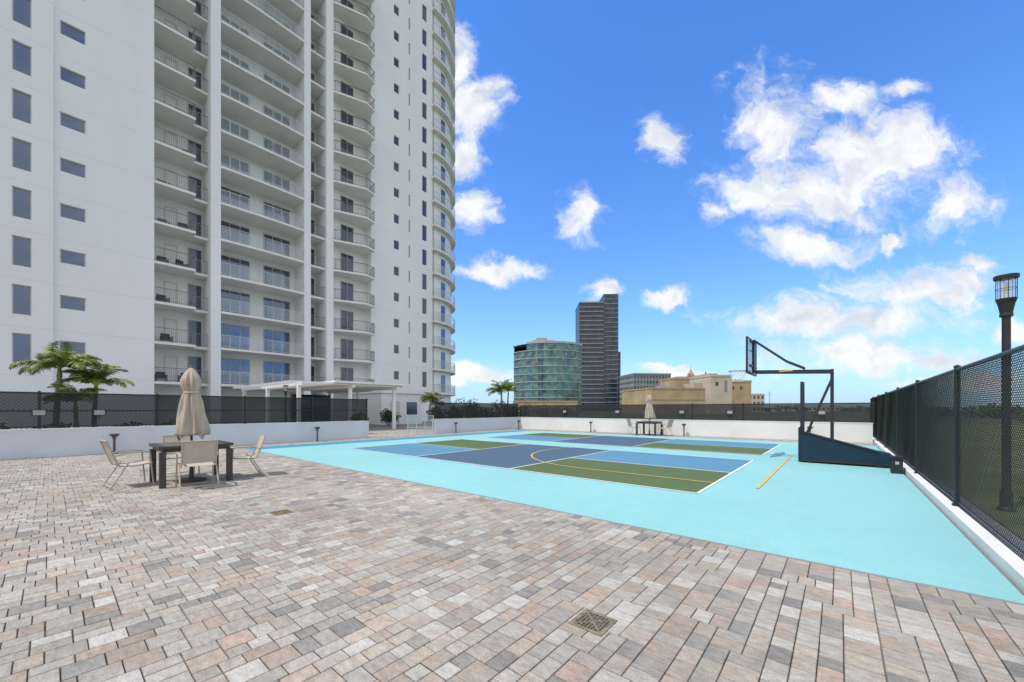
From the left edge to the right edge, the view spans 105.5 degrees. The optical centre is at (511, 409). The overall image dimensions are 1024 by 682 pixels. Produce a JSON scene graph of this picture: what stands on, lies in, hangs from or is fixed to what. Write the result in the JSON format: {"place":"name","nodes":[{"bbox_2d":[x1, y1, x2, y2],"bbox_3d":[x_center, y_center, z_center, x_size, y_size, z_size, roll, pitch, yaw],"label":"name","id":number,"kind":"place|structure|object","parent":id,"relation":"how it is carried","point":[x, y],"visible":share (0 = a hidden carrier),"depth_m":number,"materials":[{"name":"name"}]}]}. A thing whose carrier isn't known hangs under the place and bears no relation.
{"place":"outdoors","nodes":[
{"label":"outdoors","id":0,"kind":"place"},
{"bbox_2d":[0,427,1023,681],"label":"paved terrace","id":1,"kind":"structure","parent":0,"point":[374,525],"depth_m":2.93,"materials":[{"name":"stone"}]},
{"bbox_2d":[99,440,153,489],"bbox_3d":[-7.024,0.974,7.099,0.586,0.863,0.629,0,0,34],"label":"patio chair","id":2,"kind":"object","parent":1,"relation":"on","point":[108,451],"visible":1,"depth_m":7.04,"materials":[{"name":"fabric"}]},
{"bbox_2d":[162,435,199,475],"bbox_3d":[-6.937,0.974,8.131,0.629,0.863,0.586,0,0,42],"label":"patio chair","id":3,"kind":"object","parent":1,"relation":"on","point":[169,438],"visible":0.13,"depth_m":8.21,"materials":[{"name":"fabric"}]},
{"bbox_2d":[149,440,233,488],"bbox_3d":[-6.258,1.030,7.597,1.104,0.740,1.100,0,0,40],"label":"patio table","id":4,"kind":"object","parent":1,"relation":"on","point":[163,448],"visible":0.67,"depth_m":7.50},
{"bbox_2d":[175,365,210,482],"bbox_3d":[-6.258,0.265,7.628,0.601,2.270,0.547,0,0,40],"label":"patio umbrella","id":5,"kind":"object","parent":1,"relation":"on","point":[191,419],"visible":0.96,"depth_m":7.50,"materials":[{"name":"beige fabric"}]},
{"bbox_2d":[175,440,219,490],"bbox_3d":[-5.668,0.974,7.018,0.629,0.863,0.586,0,0,44],"label":"patio chair","id":6,"kind":"object","parent":1,"relation":"on","point":[199,452],"visible":1,"depth_m":6.88,"materials":[{"name":"fabric"}]},
{"bbox_2d":[230,434,265,475],"bbox_3d":[-5.585,0.974,8.185,0.629,0.863,0.586,0,0,-42],"label":"patio chair","id":7,"kind":"object","parent":1,"relation":"on","point":[259,445],"visible":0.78,"depth_m":8.23,"materials":[{"name":"fabric"}]},
{"bbox_2d":[233,380,405,428],"bbox_3d":[-14.109,-0.185,28.190,10.900,3.170,7.550,0,0,40],"label":"pergola","id":8,"kind":"object","parent":1,"relation":"on","point":[333,386],"visible":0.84,"depth_m":26.50,"materials":[{"name":"white paint"}]},
{"bbox_2d":[568,609,617,636],"bbox_3d":[0.533,1.402,2.558,0.235,0.017,0.235,0,0,40],"label":"drain cover","id":9,"kind":"object","parent":1,"relation":"on","point":[595,623],"visible":1,"depth_m":2.55,"materials":[{"name":"beige metal"}]},
{"bbox_2d":[635,421,662,435],"bbox_3d":[7.452,1.030,21.114,1.104,0.740,1.100,0,0,40],"label":"patio table","id":10,"kind":"object","parent":1,"relation":"on","point":[648,422],"visible":0.96,"depth_m":21.01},
{"bbox_2d":[645,393,655,434],"bbox_3d":[7.425,0.265,21.131,0.601,2.270,0.547,0,0,-17],"label":"patio umbrella","id":11,"kind":"object","parent":1,"relation":"on","point":[649,413],"visible":1,"depth_m":20.98,"materials":[{"name":"fabric"}]},
{"bbox_2d":[0,424,1023,681],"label":"deck base","id":12,"kind":"object","parent":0,"point":[406,426],"depth_m":2.77,"materials":[{"name":"concrete"}]},
{"bbox_2d":[8,341,102,391],"bbox_3d":[-18.204,-0.621,15.616,2.579,4.044,2.505,0,0,-42],"label":"palm tree","id":13,"kind":"object","parent":12,"relation":"on","point":[59,362],"visible":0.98,"depth_m":15.48,"materials":[{"name":"green plant"}]},
{"bbox_2d":[47,382,106,427],"bbox_3d":[-17.501,0.179,15.652,1.984,2.444,1.713,0,0,31],"label":"palm tree","id":14,"kind":"object","parent":12,"relation":"on","point":[59,386],"visible":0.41,"depth_m":15.35,"materials":[{"name":"green plant"}]},
{"bbox_2d":[54,364,133,392],"bbox_3d":[-17.613,-0.276,16.526,2.242,3.352,2.110,0,0,6],"label":"palm tree","id":15,"kind":"object","parent":12,"relation":"on","point":[96,378],"visible":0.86,"depth_m":16.32,"materials":[{"name":"green plant"}]},
{"bbox_2d":[0,421,368,460],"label":"wall","id":16,"kind":"structure","parent":12,"relation":"on","point":[33,443],"depth_m":12.82,"materials":[{"name":"grey paint"}]},
{"bbox_2d":[0,391,367,428],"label":"chain link fence","id":17,"kind":"object","parent":16,"relation":"on","point":[69,410],"visible":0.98,"depth_m":13.12,"materials":[{"name":"metal"}]},
{"bbox_2d":[246,430,526,449],"bbox_3d":[-4.188,1.404,19.672,1.050,0.016,15.700,0,0,40],"label":"court border","id":18,"kind":"object","parent":12,"relation":"on","point":[303,445],"visible":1,"depth_m":17.39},
{"bbox_2d":[352,391,423,424],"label":"pavilion","id":19,"kind":"structure","parent":12,"relation":"on","point":[409,407],"depth_m":36.98,"materials":[{"name":"white paint"}]},
{"bbox_2d":[379,408,401,424],"bbox_3d":[-10.659,0.654,34.072,1.910,1.529,1.322,0,0,-38],"label":"shrub","id":20,"kind":"object","parent":12,"relation":"on","point":[387,414],"visible":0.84,"depth_m":33.75,"materials":[{"name":"green plant"}]},
{"bbox_2d":[419,391,441,425],"bbox_3d":[-6.923,-0.084,33.129,1.907,2.970,1.974,0,0,-4],"label":"palm tree","id":21,"kind":"object","parent":12,"relation":"on","point":[428,396],"visible":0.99,"depth_m":33.02,"materials":[{"name":"green plant"}]},
{"bbox_2d":[432,417,519,433],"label":"wall","id":22,"kind":"structure","parent":12,"relation":"on","point":[468,424],"depth_m":24.61,"materials":[{"name":"grey paint"}]},
{"bbox_2d":[434,402,518,418],"bbox_3d":[-1.988,0.062,25.304,0.100,1.013,7.656,0,0,40],"label":"chain link fence","id":23,"kind":"object","parent":22,"relation":"on","point":[443,410],"visible":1,"depth_m":24.78,"materials":[{"name":"metal"}]},
{"bbox_2d":[244,448,1023,605],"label":"edging strip","id":24,"kind":"object","parent":12,"relation":"on","point":[723,544],"visible":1,"depth_m":3.83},
{"bbox_2d":[261,431,1023,603],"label":"court surface","id":25,"kind":"object","parent":12,"relation":"on","point":[883,521],"visible":0.83,"depth_m":5.70,"materials":[{"name":"paint"}]},
{"bbox_2d":[354,443,475,455],"bbox_3d":[-3.463,1.390,13.702,3.850,0.001,2.700,0,0,40],"label":"court zone","id":26,"kind":"object","parent":25,"relation":"on","point":[412,449],"visible":1,"depth_m":13.44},
{"bbox_2d":[419,439,521,448],"bbox_3d":[-1.724,1.390,15.767,3.850,0.001,2.700,0,0,40],"label":"court zone","id":27,"kind":"object","parent":25,"relation":"on","point":[473,444],"visible":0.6,"depth_m":15.80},
{"bbox_2d":[416,444,608,467],"bbox_3d":[0.275,1.390,12.319,3.650,0.001,5.400,0,0,40],"label":"court zone","id":28,"kind":"object","parent":25,"relation":"on","point":[511,456],"visible":1,"depth_m":11.70,"materials":[{"name":"blue paint"}]},
{"bbox_2d":[488,435,575,440],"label":"court zone","id":29,"kind":"object","parent":25,"relation":"on","point":[537,438],"visible":1,"depth_m":19.16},
{"bbox_2d":[352,439,753,492],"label":"court lines","id":30,"kind":"object","parent":25,"relation":"on","point":[600,460],"visible":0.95,"depth_m":9.42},
{"bbox_2d":[522,433,600,437],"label":"court zone","id":31,"kind":"object","parent":25,"relation":"on","point":[561,435],"visible":1,"depth_m":20.62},
{"bbox_2d":[550,436,670,446],"bbox_3d":[4.622,1.390,17.482,3.650,0.001,4.900,0,0,40],"label":"court zone","id":32,"kind":"object","parent":25,"relation":"on","point":[617,441],"visible":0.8,"depth_m":17.32,"materials":[{"name":"blue paint"}]},
{"bbox_2d":[511,458,728,492],"bbox_3d":[2.369,1.390,8.790,4.100,0.001,2.700,0,0,40],"label":"court zone","id":33,"kind":"object","parent":25,"relation":"on","point":[662,481],"visible":1,"depth_m":8.42,"materials":[{"name":"paint"}]},
{"bbox_2d":[531,446,790,487],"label":"basketball lines","id":34,"kind":"object","parent":25,"relation":"on","point":[767,478],"visible":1,"depth_m":8.93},
{"bbox_2d":[572,450,751,471],"bbox_3d":[4.108,1.390,10.856,4.100,0.001,2.700,0,0,40],"label":"court zone","id":35,"kind":"object","parent":25,"relation":"on","point":[704,463],"visible":1,"depth_m":10.56,"materials":[{"name":"paint"}]},
{"bbox_2d":[633,442,770,454],"bbox_3d":[6.797,1.390,14.049,4.100,0.001,2.450,0,0,40],"label":"court zone","id":36,"kind":"object","parent":25,"relation":"on","point":[740,450],"visible":1,"depth_m":13.79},
{"bbox_2d":[657,439,778,448],"bbox_3d":[8.376,1.390,15.923,4.100,0.001,2.450,0,0,40],"label":"court zone","id":37,"kind":"object","parent":25,"relation":"on","point":[730,444],"visible":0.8,"depth_m":15.80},
{"bbox_2d":[728,336,891,467],"bbox_3d":[7.826,-0.305,10.536,3.500,3.410,1.500,0,0,40],"label":"basketball hoop","id":38,"kind":"object","parent":25,"relation":"on","point":[812,447],"visible":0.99,"depth_m":10.03,"materials":[{"name":"blue paint"}]},
{"bbox_2d":[889,455,903,473],"bbox_3d":[8.424,1.212,8.529,0.210,0.360,0.370,0,0,40],"label":"storage bin","id":39,"kind":"object","parent":25,"relation":"on","point":[896,464],"visible":1,"depth_m":8.41,"materials":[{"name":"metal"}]},
{"bbox_2d":[520,417,872,443],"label":"wall","id":40,"kind":"structure","parent":12,"relation":"on","point":[846,432],"depth_m":19.84,"materials":[{"name":"paint"}]},
{"bbox_2d":[519,401,874,422],"bbox_3d":[7.795,0.122,22.236,18.980,0.893,0.100,0,0,40],"label":"chain link fence","id":41,"kind":"object","parent":40,"relation":"on","point":[854,412],"visible":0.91,"depth_m":19.92,"materials":[{"name":"metal"}]},
{"bbox_2d":[873,437,1023,593],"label":"concrete curb","id":42,"kind":"structure","parent":12,"relation":"on","point":[1007,562],"depth_m":4.14,"materials":[{"name":"paint"}]},
{"bbox_2d":[870,344,1023,560],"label":"chain link fence","id":43,"kind":"object","parent":42,"relation":"on","point":[903,418],"visible":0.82,"depth_m":4.77,"materials":[{"name":"metal"}]},
{"bbox_2d":[420,414,1022,424],"bbox_3d":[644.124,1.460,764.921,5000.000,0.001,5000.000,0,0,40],"label":"ground","id":44,"kind":"structure","parent":0,"point":[423,422],"depth_m":50.58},
{"bbox_2d":[0,0,454,428],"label":"apartment tower","id":45,"kind":"structure","parent":44,"relation":"on","point":[306,194],"depth_m":33.74,"materials":[{"name":"paint"}]},
{"bbox_2d":[12,333,31,363],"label":"window","id":46,"kind":"structure","parent":45,"relation":"in","point":[21,343],"depth_m":24.18,"materials":[{"name":"blue glass"}]},
{"bbox_2d":[12,284,31,315],"bbox_3d":[-30.450,-6.775,24.177,0.050,1.850,0.760,0,0,40],"label":"window","id":47,"kind":"structure","parent":45,"relation":"in","point":[21,294],"depth_m":24.18,"materials":[{"name":"blue glass"}]},
{"bbox_2d":[12,235,31,267],"bbox_3d":[-30.450,-9.775,24.177,0.050,1.850,0.760,0,0,40],"label":"window","id":48,"kind":"structure","parent":45,"relation":"in","point":[21,246],"depth_m":24.18,"materials":[{"name":"blue glass"}]},
{"bbox_2d":[12,186,31,219],"bbox_3d":[-30.450,-12.775,24.177,0.050,1.850,0.760,0,0,40],"label":"window","id":49,"kind":"structure","parent":45,"relation":"in","point":[21,198],"depth_m":24.18,"materials":[{"name":"blue glass"}]},
{"bbox_2d":[12,137,31,171],"bbox_3d":[-30.450,-15.775,24.177,0.050,1.850,0.760,0,0,40],"label":"window","id":50,"kind":"structure","parent":45,"relation":"in","point":[21,150],"depth_m":24.18,"materials":[{"name":"blue glass"}]},
{"bbox_2d":[12,88,31,124],"bbox_3d":[-30.450,-18.775,24.177,0.050,1.850,0.760,0,0,40],"label":"window","id":51,"kind":"structure","parent":45,"relation":"in","point":[21,102],"depth_m":24.18,"materials":[{"name":"blue glass"}]},
{"bbox_2d":[12,39,31,76],"bbox_3d":[-30.450,-21.775,24.177,0.050,1.850,0.760,0,0,40],"label":"window","id":52,"kind":"structure","parent":45,"relation":"in","point":[21,53],"depth_m":24.18,"materials":[{"name":"blue glass"}]},
{"bbox_2d":[12,0,31,28],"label":"window","id":53,"kind":"structure","parent":45,"relation":"in","point":[21,9],"depth_m":24.21,"materials":[{"name":"blue glass"}]},
{"bbox_2d":[60,341,85,354],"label":"window","id":54,"kind":"structure","parent":45,"relation":"in","point":[79,347],"depth_m":26.09,"materials":[{"name":"blue glass"}]},
{"bbox_2d":[60,295,85,311],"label":"window","id":55,"kind":"structure","parent":45,"relation":"in","point":[66,302],"depth_m":25.95,"materials":[{"name":"blue glass"}]},
{"bbox_2d":[60,249,85,266],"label":"window","id":56,"kind":"structure","parent":45,"relation":"in","point":[67,257],"depth_m":25.95,"materials":[{"name":"blue glass"}]},
{"bbox_2d":[60,203,85,222],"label":"window","id":57,"kind":"structure","parent":45,"relation":"in","point":[66,211],"depth_m":25.95,"materials":[{"name":"blue glass"}]},
{"bbox_2d":[60,158,85,178],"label":"window","id":58,"kind":"structure","parent":45,"relation":"in","point":[67,166],"depth_m":25.95,"materials":[{"name":"blue glass"}]},
{"bbox_2d":[60,112,85,133],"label":"window","id":59,"kind":"structure","parent":45,"relation":"in","point":[68,121],"depth_m":25.95,"materials":[{"name":"blue glass"}]},
{"bbox_2d":[60,66,85,89],"bbox_3d":[-29.282,-22.050,25.952,0.050,0.900,1.140,0,0,40],"label":"window","id":60,"kind":"structure","parent":45,"relation":"in","point":[69,76],"depth_m":25.95,"materials":[{"name":"blue glass"}]},
{"bbox_2d":[60,20,85,44],"bbox_3d":[-29.282,-25.050,25.952,0.050,0.900,1.140,0,0,40],"label":"window","id":61,"kind":"structure","parent":45,"relation":"in","point":[66,29],"depth_m":25.95,"materials":[{"name":"blue glass"}]},
{"bbox_2d":[164,356,176,381],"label":"balcony door","id":62,"kind":"structure","parent":45,"relation":"in","point":[170,362],"depth_m":31.45,"materials":[{"name":"white paint"}]},
{"bbox_2d":[164,318,176,342],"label":"balcony door","id":63,"kind":"structure","parent":45,"relation":"in","point":[168,323],"depth_m":31.50,"materials":[{"name":"white paint"}]},
{"bbox_2d":[164,281,176,303],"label":"balcony door","id":64,"kind":"structure","parent":45,"relation":"in","point":[170,294],"depth_m":31.45,"materials":[{"name":"white paint"}]},
{"bbox_2d":[164,243,176,264],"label":"balcony door","id":65,"kind":"structure","parent":45,"relation":"in","point":[170,255],"depth_m":31.45,"materials":[{"name":"white paint"}]},
{"bbox_2d":[164,206,176,225],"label":"balcony door","id":66,"kind":"structure","parent":45,"relation":"in","point":[169,216],"depth_m":31.45,"materials":[{"name":"white paint"}]},
{"bbox_2d":[164,168,176,186],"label":"balcony door","id":67,"kind":"structure","parent":45,"relation":"in","point":[169,177],"depth_m":31.43,"materials":[{"name":"white paint"}]},
{"bbox_2d":[188,356,201,383],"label":"balcony door","id":68,"kind":"structure","parent":45,"relation":"in","point":[196,362],"depth_m":32.72,"materials":[{"name":"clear glass"}]},
{"bbox_2d":[188,320,201,346],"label":"balcony door","id":69,"kind":"structure","parent":45,"relation":"in","point":[193,325],"depth_m":32.67,"materials":[{"name":"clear glass"}]},
{"bbox_2d":[188,284,201,309],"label":"balcony door","id":70,"kind":"structure","parent":45,"relation":"in","point":[196,289],"depth_m":32.67,"materials":[{"name":"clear glass"}]},
{"bbox_2d":[188,247,201,272],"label":"balcony door","id":71,"kind":"structure","parent":45,"relation":"in","point":[198,253],"depth_m":32.72,"materials":[{"name":"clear glass"}]},
{"bbox_2d":[188,211,201,236],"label":"balcony door","id":72,"kind":"structure","parent":45,"relation":"in","point":[198,217],"depth_m":32.72,"materials":[{"name":"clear glass"}]},
{"bbox_2d":[188,175,201,199],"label":"balcony door","id":73,"kind":"structure","parent":45,"relation":"in","point":[198,182],"depth_m":32.72,"materials":[{"name":"black glass"}]},
{"bbox_2d":[189,139,201,162],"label":"balcony door","id":74,"kind":"structure","parent":45,"relation":"in","point":[197,145],"depth_m":32.72,"materials":[{"name":"black glass"}]},
{"bbox_2d":[221,357,249,384],"bbox_3d":[-24.766,-3.330,34.778,0.050,2.400,2.300,0,0,40],"label":"balcony door","id":75,"kind":"structure","parent":45,"relation":"in","point":[227,364],"depth_m":34.83,"materials":[{"name":"blue glass"}]},
{"bbox_2d":[221,323,249,349],"bbox_3d":[-24.766,-6.330,34.778,0.050,2.400,2.300,0,0,40],"label":"balcony door","id":76,"kind":"structure","parent":45,"relation":"in","point":[226,329],"depth_m":34.83,"materials":[{"name":"blue glass"}]},
{"bbox_2d":[221,289,249,314],"bbox_3d":[-24.766,-9.330,34.778,0.050,2.400,2.300,0,0,40],"label":"balcony door","id":77,"kind":"structure","parent":45,"relation":"in","point":[226,294],"depth_m":34.83,"materials":[{"name":"blue glass"}]},
{"bbox_2d":[221,254,249,279],"bbox_3d":[-24.766,-12.330,34.778,0.050,2.400,2.300,0,0,40],"label":"balcony door","id":78,"kind":"structure","parent":45,"relation":"in","point":[225,268],"depth_m":34.78,"materials":[{"name":"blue glass"}]},
{"bbox_2d":[221,220,249,245],"bbox_3d":[-24.766,-15.330,34.778,0.050,2.400,2.300,0,0,40],"label":"balcony door","id":79,"kind":"structure","parent":45,"relation":"in","point":[225,232],"depth_m":34.78,"materials":[{"name":"blue glass"}]},
{"bbox_2d":[221,186,249,210],"bbox_3d":[-24.766,-18.330,34.778,0.050,2.400,2.300,0,0,40],"label":"balcony door","id":80,"kind":"structure","parent":45,"relation":"in","point":[225,196],"depth_m":34.78,"materials":[{"name":"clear glass"}]},
{"bbox_2d":[221,151,249,175],"bbox_3d":[-24.766,-21.330,34.778,0.050,2.400,2.300,0,0,40],"label":"balcony door","id":81,"kind":"structure","parent":45,"relation":"in","point":[225,160],"depth_m":34.78,"materials":[{"name":"grey glass"}]},
{"bbox_2d":[221,117,249,139],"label":"balcony door","id":82,"kind":"structure","parent":45,"relation":"in","point":[225,124],"depth_m":34.78,"materials":[{"name":"grey glass"}]},
{"bbox_2d":[221,83,249,104],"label":"balcony door","id":83,"kind":"structure","parent":45,"relation":"in","point":[224,88],"depth_m":34.78,"materials":[{"name":"grey glass"}]},
{"bbox_2d":[221,48,249,69],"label":"balcony door","id":84,"kind":"structure","parent":45,"relation":"in","point":[224,53],"depth_m":34.78,"materials":[{"name":"grey glass"}]},
{"bbox_2d":[263,169,288,190],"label":"balcony door","id":85,"kind":"structure","parent":45,"relation":"in","point":[271,178],"depth_m":37.35,"materials":[{"name":"grey glass"}]},
{"bbox_2d":[263,137,288,158],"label":"balcony door","id":86,"kind":"structure","parent":45,"relation":"in","point":[267,143],"depth_m":37.30,"materials":[{"name":"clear glass"}]},
{"bbox_2d":[263,105,288,125],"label":"balcony door","id":87,"kind":"structure","parent":45,"relation":"in","point":[276,115],"depth_m":37.34,"materials":[{"name":"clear glass"}]},
{"bbox_2d":[263,361,289,383],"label":"balcony door","id":88,"kind":"structure","parent":45,"relation":"in","point":[270,368],"depth_m":37.30,"materials":[{"name":"blue glass"}]},
{"bbox_2d":[263,329,289,353],"bbox_3d":[-22.576,-6.330,37.378,0.050,2.400,2.300,0,0,40],"label":"balcony door","id":89,"kind":"structure","parent":45,"relation":"in","point":[271,346],"depth_m":37.37,"materials":[{"name":"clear glass"}]},
{"bbox_2d":[263,297,289,320],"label":"balcony door","id":90,"kind":"structure","parent":45,"relation":"in","point":[268,312],"depth_m":37.35,"materials":[{"name":"clear glass"}]},
{"bbox_2d":[263,265,289,288],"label":"balcony door","id":91,"kind":"structure","parent":45,"relation":"in","point":[269,278],"depth_m":37.31,"materials":[{"name":"clear glass"}]},
{"bbox_2d":[263,233,289,255],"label":"balcony door","id":92,"kind":"structure","parent":45,"relation":"in","point":[267,244],"depth_m":37.30,"materials":[{"name":"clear glass"}]},
{"bbox_2d":[263,201,289,223],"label":"balcony door","id":93,"kind":"structure","parent":45,"relation":"in","point":[267,210],"depth_m":37.30,"materials":[{"name":"clear glass"}]},
{"bbox_2d":[341,367,353,380],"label":"balcony door","id":94,"kind":"structure","parent":45,"relation":"in","point":[346,372],"depth_m":41.31,"materials":[{"name":"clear glass"}]},
{"bbox_2d":[341,338,353,359],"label":"balcony door","id":95,"kind":"structure","parent":45,"relation":"in","point":[347,344],"depth_m":41.31,"materials":[{"name":"clear glass"}]},
{"bbox_2d":[341,310,353,329],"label":"balcony door","id":96,"kind":"structure","parent":45,"relation":"in","point":[348,315],"depth_m":41.31,"materials":[{"name":"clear glass"}]},
{"bbox_2d":[341,281,353,300],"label":"balcony door","id":97,"kind":"structure","parent":45,"relation":"in","point":[345,286],"depth_m":41.31,"materials":[{"name":"clear glass"}]},
{"bbox_2d":[341,252,353,271],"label":"balcony door","id":98,"kind":"structure","parent":45,"relation":"in","point":[344,256],"depth_m":41.31,"materials":[{"name":"clear glass"}]},
{"bbox_2d":[341,224,353,242],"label":"balcony door","id":99,"kind":"structure","parent":45,"relation":"in","point":[343,227],"depth_m":41.31,"materials":[{"name":"grey glass"}]},
{"bbox_2d":[341,195,353,213],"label":"balcony door","id":100,"kind":"structure","parent":45,"relation":"in","point":[346,205],"depth_m":41.27,"materials":[{"name":"grey glass"}]},
{"bbox_2d":[486,379,515,402],"bbox_3d":[-1.067,-0.546,32.115,2.288,3.895,2.544,0,0,-40],"label":"palm tree","id":101,"kind":"object","parent":44,"relation":"on","point":[501,388],"visible":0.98,"depth_m":31.99,"materials":[{"name":"green plant"}]},
{"bbox_2d":[513,401,577,411],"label":"annex","id":102,"kind":"object","parent":44,"relation":"on","point":[547,402],"visible":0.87,"depth_m":110.00,"materials":[{"name":"beige paint"}]},
{"bbox_2d":[513,338,581,404],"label":"curved office building","id":103,"kind":"structure","parent":44,"relation":"on","point":[545,369],"depth_m":141.18,"materials":[{"name":"teal glass"}]},
{"bbox_2d":[575,294,620,404],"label":"office tower","id":104,"kind":"structure","parent":44,"relation":"on","point":[596,330],"depth_m":219.89,"materials":[{"name":"grey glass"}]},
{"bbox_2d":[619,373,670,404],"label":"apartment block","id":105,"kind":"structure","parent":44,"relation":"on","point":[632,381],"depth_m":190.16,"materials":[{"name":"grey concrete"}]},
{"bbox_2d":[621,383,705,404],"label":"warehouse","id":106,"kind":"structure","parent":44,"relation":"on","point":[691,393],"depth_m":115.53,"materials":[{"name":"beige paint"}]},
{"bbox_2d":[659,372,705,387],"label":"tan block","id":107,"kind":"structure","parent":44,"relation":"on","point":[677,381],"depth_m":150.90,"materials":[{"name":"paint"}]},
{"bbox_2d":[689,373,731,403],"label":"civic building","id":108,"kind":"structure","parent":44,"relation":"on","point":[718,389],"depth_m":128.16,"materials":[{"name":"beige paint"}]},
{"bbox_2d":[732,379,751,403],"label":"block","id":109,"kind":"structure","parent":44,"relation":"on","point":[741,392],"depth_m":134.07,"materials":[{"name":"beige paint"}]},
{"bbox_2d":[451,0,1023,406],"label":"sky","id":110,"kind":"structure","parent":0,"point":[838,185],"materials":[{"name":"blue"}]},
{"bbox_2d":[858,422,1023,539],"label":"grass field","id":111,"kind":"structure","parent":0,"point":[993,472],"depth_m":9.09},
{"bbox_2d":[993,273,1019,511],"bbox_3d":[6.981,-0.235,5.495,0.243,3.330,0.243,0,0,40],"label":"street lamp","id":112,"kind":"object","parent":111,"relation":"on","point":[1006,304],"visible":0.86,"depth_m":5.47,"materials":[{"name":"metal"}]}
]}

